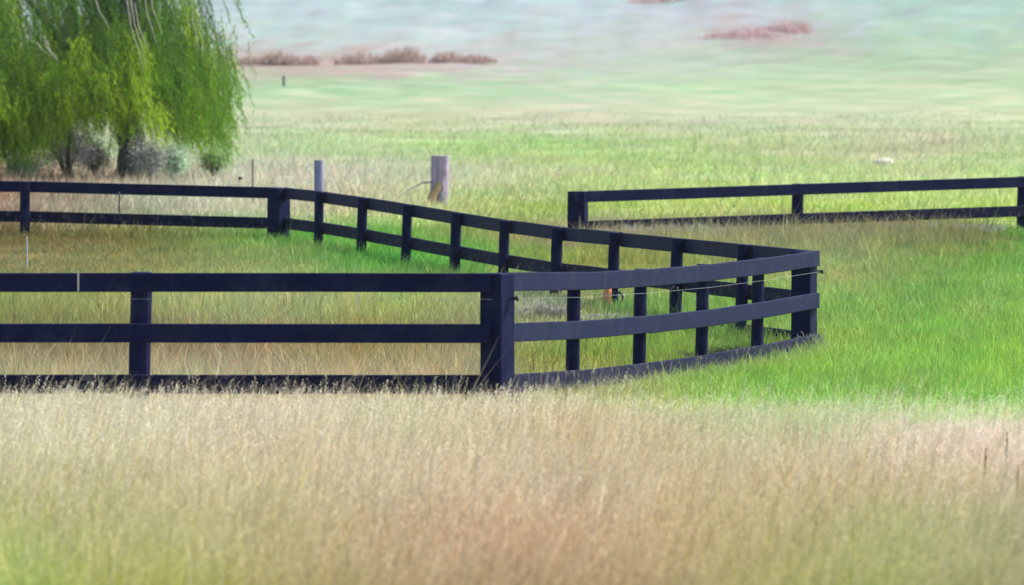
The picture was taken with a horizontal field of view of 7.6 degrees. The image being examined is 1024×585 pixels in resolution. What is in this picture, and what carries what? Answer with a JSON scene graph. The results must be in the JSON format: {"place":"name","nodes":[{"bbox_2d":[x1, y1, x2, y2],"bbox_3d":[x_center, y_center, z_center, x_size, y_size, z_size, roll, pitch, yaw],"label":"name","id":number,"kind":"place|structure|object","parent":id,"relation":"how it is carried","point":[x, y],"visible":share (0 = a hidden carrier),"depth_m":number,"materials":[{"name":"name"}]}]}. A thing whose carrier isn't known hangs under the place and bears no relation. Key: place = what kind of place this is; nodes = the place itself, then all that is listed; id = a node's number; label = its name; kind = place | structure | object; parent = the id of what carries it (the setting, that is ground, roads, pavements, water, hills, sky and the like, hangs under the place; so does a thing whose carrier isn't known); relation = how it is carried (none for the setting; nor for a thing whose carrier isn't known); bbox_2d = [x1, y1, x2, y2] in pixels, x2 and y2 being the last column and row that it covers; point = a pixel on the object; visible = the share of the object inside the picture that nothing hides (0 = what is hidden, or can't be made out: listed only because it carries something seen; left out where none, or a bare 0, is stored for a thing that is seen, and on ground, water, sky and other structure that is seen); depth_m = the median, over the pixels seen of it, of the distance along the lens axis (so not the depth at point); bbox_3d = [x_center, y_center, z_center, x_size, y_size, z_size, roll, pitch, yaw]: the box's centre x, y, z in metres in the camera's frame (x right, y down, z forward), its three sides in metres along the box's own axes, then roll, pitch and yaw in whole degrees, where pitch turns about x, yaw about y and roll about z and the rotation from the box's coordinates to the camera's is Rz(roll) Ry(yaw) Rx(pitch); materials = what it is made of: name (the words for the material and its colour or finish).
{"place":"outdoors","nodes":[
{"label":"outdoors","id":0,"kind":"place"},
{"bbox_2d":[0,0,1023,442],"bbox_3d":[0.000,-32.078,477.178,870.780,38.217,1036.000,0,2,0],"label":"ground","id":1,"kind":"structure","parent":0,"point":[576,60],"depth_m":270.31,"materials":[{"name":"green plant"}]},
{"bbox_2d":[0,151,53,179],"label":"pale shrub","id":2,"kind":"object","parent":1,"relation":"on","point":[34,166],"visible":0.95,"depth_m":136.40,"materials":[{"name":"green plant"}]},
{"bbox_2d":[26,237,27,269],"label":"stake","id":3,"kind":"object","parent":1,"relation":"on","point":[26,253],"visible":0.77,"depth_m":97.03,"materials":[{"name":"white plastic"}]},
{"bbox_2d":[37,117,109,176],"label":"grey shrub","id":4,"kind":"object","parent":1,"relation":"on","point":[80,145],"visible":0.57,"depth_m":139.47,"materials":[{"name":"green plant"}]},
{"bbox_2d":[74,132,116,174],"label":"grey shrub","id":5,"kind":"object","parent":1,"relation":"on","point":[101,155],"visible":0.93,"depth_m":140.07,"materials":[{"name":"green plant"}]},
{"bbox_2d":[0,0,256,178],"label":"willow tree","id":6,"kind":"object","parent":1,"relation":"on","point":[120,64],"visible":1,"depth_m":136.16,"materials":[{"name":"green plant"}]},
{"bbox_2d":[121,129,173,179],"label":"grey shrub","id":7,"kind":"object","parent":1,"relation":"on","point":[148,156],"visible":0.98,"depth_m":136.45,"materials":[{"name":"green plant"}]},
{"bbox_2d":[156,134,197,179],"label":"pale shrub","id":8,"kind":"object","parent":1,"relation":"on","point":[177,161],"visible":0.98,"depth_m":136.89,"materials":[{"name":"green plant"}]},
{"bbox_2d":[188,143,248,175],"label":"pale shrub","id":9,"kind":"object","parent":1,"relation":"on","point":[211,167],"visible":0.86,"depth_m":138.98,"materials":[{"name":"green plant"}]},
{"bbox_2d":[252,159,253,202],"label":"stake","id":10,"kind":"object","parent":1,"relation":"on","point":[252,179],"visible":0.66,"depth_m":125.00,"materials":[{"name":"metal"}]},
{"bbox_2d":[235,55,271,64],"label":"reed tuft","id":11,"kind":"object","parent":1,"relation":"on","point":[253,60],"visible":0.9,"depth_m":284.62,"materials":[{"name":"brown plant"}]},
{"bbox_2d":[0,380,541,409],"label":"fence wisps","id":12,"kind":"object","parent":1,"relation":"on","point":[269,397],"visible":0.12,"depth_m":63.67,"materials":[{"name":"beige plant"}]},
{"bbox_2d":[260,49,295,65],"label":"reed tuft","id":13,"kind":"object","parent":1,"relation":"on","point":[277,58],"visible":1,"depth_m":284.66,"materials":[{"name":"brown plant"}]},
{"bbox_2d":[282,76,284,85],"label":"stake","id":14,"kind":"object","parent":1,"relation":"on","point":[283,80],"visible":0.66,"depth_m":249.88,"materials":[{"name":"wood"}]},
{"bbox_2d":[283,53,323,65],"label":"reed tuft","id":15,"kind":"object","parent":1,"relation":"on","point":[297,60],"visible":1,"depth_m":284.59,"materials":[{"name":"brown plant"}]},
{"bbox_2d":[0,271,618,388],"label":"dead stems","id":16,"kind":"object","parent":1,"relation":"on","point":[353,343],"visible":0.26,"depth_m":75.71,"materials":[{"name":"beige plant"}]},
{"bbox_2d":[314,160,323,209],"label":"timber post","id":17,"kind":"object","parent":1,"relation":"on","point":[318,175],"visible":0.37,"depth_m":109.15,"materials":[{"name":"grey wood"}]},
{"bbox_2d":[332,47,383,64],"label":"reed tuft","id":18,"kind":"object","parent":1,"relation":"on","point":[357,59],"visible":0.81,"depth_m":287.57,"materials":[{"name":"brown plant"}]},
{"bbox_2d":[380,44,426,63],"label":"reed tuft","id":19,"kind":"object","parent":1,"relation":"on","point":[406,56],"visible":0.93,"depth_m":287.59,"materials":[{"name":"brown plant"}]},
{"bbox_2d":[0,181,822,402],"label":"paddock fence","id":20,"kind":"object","parent":1,"relation":"on","point":[497,332],"visible":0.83,"depth_m":66.97,"materials":[{"name":"blue paint"}]},
{"bbox_2d":[612,290,623,303],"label":"cord loop","id":21,"kind":"object","parent":20,"relation":"hanging from","point":[619,292],"visible":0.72,"depth_m":86.90,"materials":[{"name":"black rubber"}]},
{"bbox_2d":[669,286,679,310],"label":"cord loop","id":22,"kind":"object","parent":20,"relation":"hanging from","point":[671,291],"visible":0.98,"depth_m":83.90,"materials":[{"name":"black rubber"}]},
{"bbox_2d":[394,155,449,205],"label":"old post","id":23,"kind":"object","parent":1,"relation":"on","point":[440,170],"visible":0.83,"depth_m":122.87,"materials":[{"name":"grey wood"}]},
{"bbox_2d":[428,50,462,62],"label":"reed tuft","id":24,"kind":"object","parent":1,"relation":"on","point":[449,57],"visible":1,"depth_m":289.62,"materials":[{"name":"brown plant"}]},
{"bbox_2d":[458,52,498,63],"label":"reed tuft","id":25,"kind":"object","parent":1,"relation":"on","point":[472,59],"visible":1,"depth_m":289.65,"materials":[{"name":"brown plant"}]},
{"bbox_2d":[0,335,1023,584],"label":"dry grass","id":26,"kind":"structure","parent":1,"relation":"on","point":[686,511],"depth_m":47.75,"materials":[{"name":"beige plant"}]},
{"bbox_2d":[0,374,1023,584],"bbox_3d":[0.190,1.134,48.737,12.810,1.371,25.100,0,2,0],"label":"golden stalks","id":27,"kind":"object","parent":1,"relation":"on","point":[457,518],"visible":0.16,"depth_m":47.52,"materials":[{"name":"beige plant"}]},
{"bbox_2d":[515,296,584,318],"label":"dry weed","id":28,"kind":"object","parent":1,"relation":"on","point":[553,309],"visible":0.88,"depth_m":84.48,"materials":[{"name":"grey plant"}]},
{"bbox_2d":[565,311,629,320],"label":"dry weed","id":29,"kind":"object","parent":1,"relation":"on","point":[609,314],"visible":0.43,"depth_m":83.43,"materials":[{"name":"grey plant"}]},
{"bbox_2d":[602,289,611,305],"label":"orange scrap","id":30,"kind":"object","parent":1,"relation":"on","point":[607,293],"visible":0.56,"depth_m":86.67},
{"bbox_2d":[595,222,679,234],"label":"dry weed","id":31,"kind":"object","parent":1,"relation":"on","point":[630,229],"visible":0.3,"depth_m":107.59,"materials":[{"name":"brown plant"}]},
{"bbox_2d":[621,0,676,3],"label":"reed tuft","id":32,"kind":"object","parent":1,"relation":"on","point":[644,1],"visible":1,"depth_m":393.74,"materials":[{"name":"brown plant"}]},
{"bbox_2d":[516,338,848,401],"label":"fence wisps","id":33,"kind":"object","parent":1,"relation":"on","point":[642,383],"visible":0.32,"depth_m":68.74,"materials":[{"name":"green plant"}]},
{"bbox_2d":[654,221,738,233],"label":"dry weed","id":34,"kind":"object","parent":1,"relation":"on","point":[701,228],"visible":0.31,"depth_m":108.01,"materials":[{"name":"brown plant"}]},
{"bbox_2d":[678,347,726,356],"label":"dry weed","id":35,"kind":"object","parent":1,"relation":"on","point":[691,353],"visible":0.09,"depth_m":76.00,"materials":[{"name":"green plant"}]},
{"bbox_2d":[708,344,748,352],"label":"dry weed","id":36,"kind":"object","parent":1,"relation":"on","point":[736,347],"visible":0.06,"depth_m":76.27,"materials":[{"name":"green plant"}]},
{"bbox_2d":[698,28,779,39],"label":"reed tuft","id":37,"kind":"object","parent":1,"relation":"on","point":[745,34],"visible":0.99,"depth_m":334.55,"materials":[{"name":"brown plant"}]},
{"bbox_2d":[746,19,812,33],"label":"reed tuft","id":38,"kind":"object","parent":1,"relation":"on","point":[786,27],"visible":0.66,"depth_m":344.37,"materials":[{"name":"brown plant"}]},
{"bbox_2d":[567,176,1023,230],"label":"rail fence","id":39,"kind":"object","parent":1,"relation":"on","point":[577,204],"visible":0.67,"depth_m":109.95,"materials":[{"name":"blue paint"}]},
{"bbox_2d":[796,331,827,347],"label":"dry weed","id":40,"kind":"object","parent":1,"relation":"on","point":[819,338],"visible":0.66,"depth_m":77.73,"materials":[{"name":"plant"}]},
{"bbox_2d":[872,158,892,164],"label":"rock","id":41,"kind":"object","parent":1,"relation":"on","point":[883,159],"visible":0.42,"depth_m":149.88,"materials":[{"name":"white stone"}]},
{"bbox_2d":[881,220,1012,232],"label":"dry weed","id":42,"kind":"object","parent":1,"relation":"on","point":[984,225],"visible":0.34,"depth_m":110.20,"materials":[{"name":"brown plant"}]},
{"bbox_2d":[982,447,986,502],"bbox_3d":[3.079,1.294,50.074,0.036,0.568,0.016,0,2,0],"label":"dry stalk","id":43,"kind":"object","parent":1,"relation":"on","point":[985,457],"visible":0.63,"depth_m":50.06,"materials":[{"name":"beige plant"}]},
{"bbox_2d":[1004,432,1007,476],"bbox_3d":[3.410,1.287,53.076,0.035,0.654,0.015,0,2,0],"label":"dry stalk","id":44,"kind":"object","parent":1,"relation":"on","point":[1006,447],"visible":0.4,"depth_m":53.06,"materials":[{"name":"beige plant"}]},
{"bbox_2d":[1016,466,1018,502],"bbox_3d":[3.158,1.381,48.076,0.034,0.585,0.015,0,2,0],"label":"dry stalk","id":45,"kind":"object","parent":1,"relation":"on","point":[1017,480],"visible":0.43,"depth_m":48.06,"materials":[{"name":"beige plant"}]},
{"bbox_2d":[0,196,1023,412],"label":"paddock grass","id":46,"kind":"structure","parent":0,"point":[886,249],"depth_m":83.92,"materials":[{"name":"green plant"}]},
{"bbox_2d":[0,107,1023,239],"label":"meadow grass","id":47,"kind":"structure","parent":0,"point":[476,171],"depth_m":140.71,"materials":[{"name":"green plant"}]}
]}

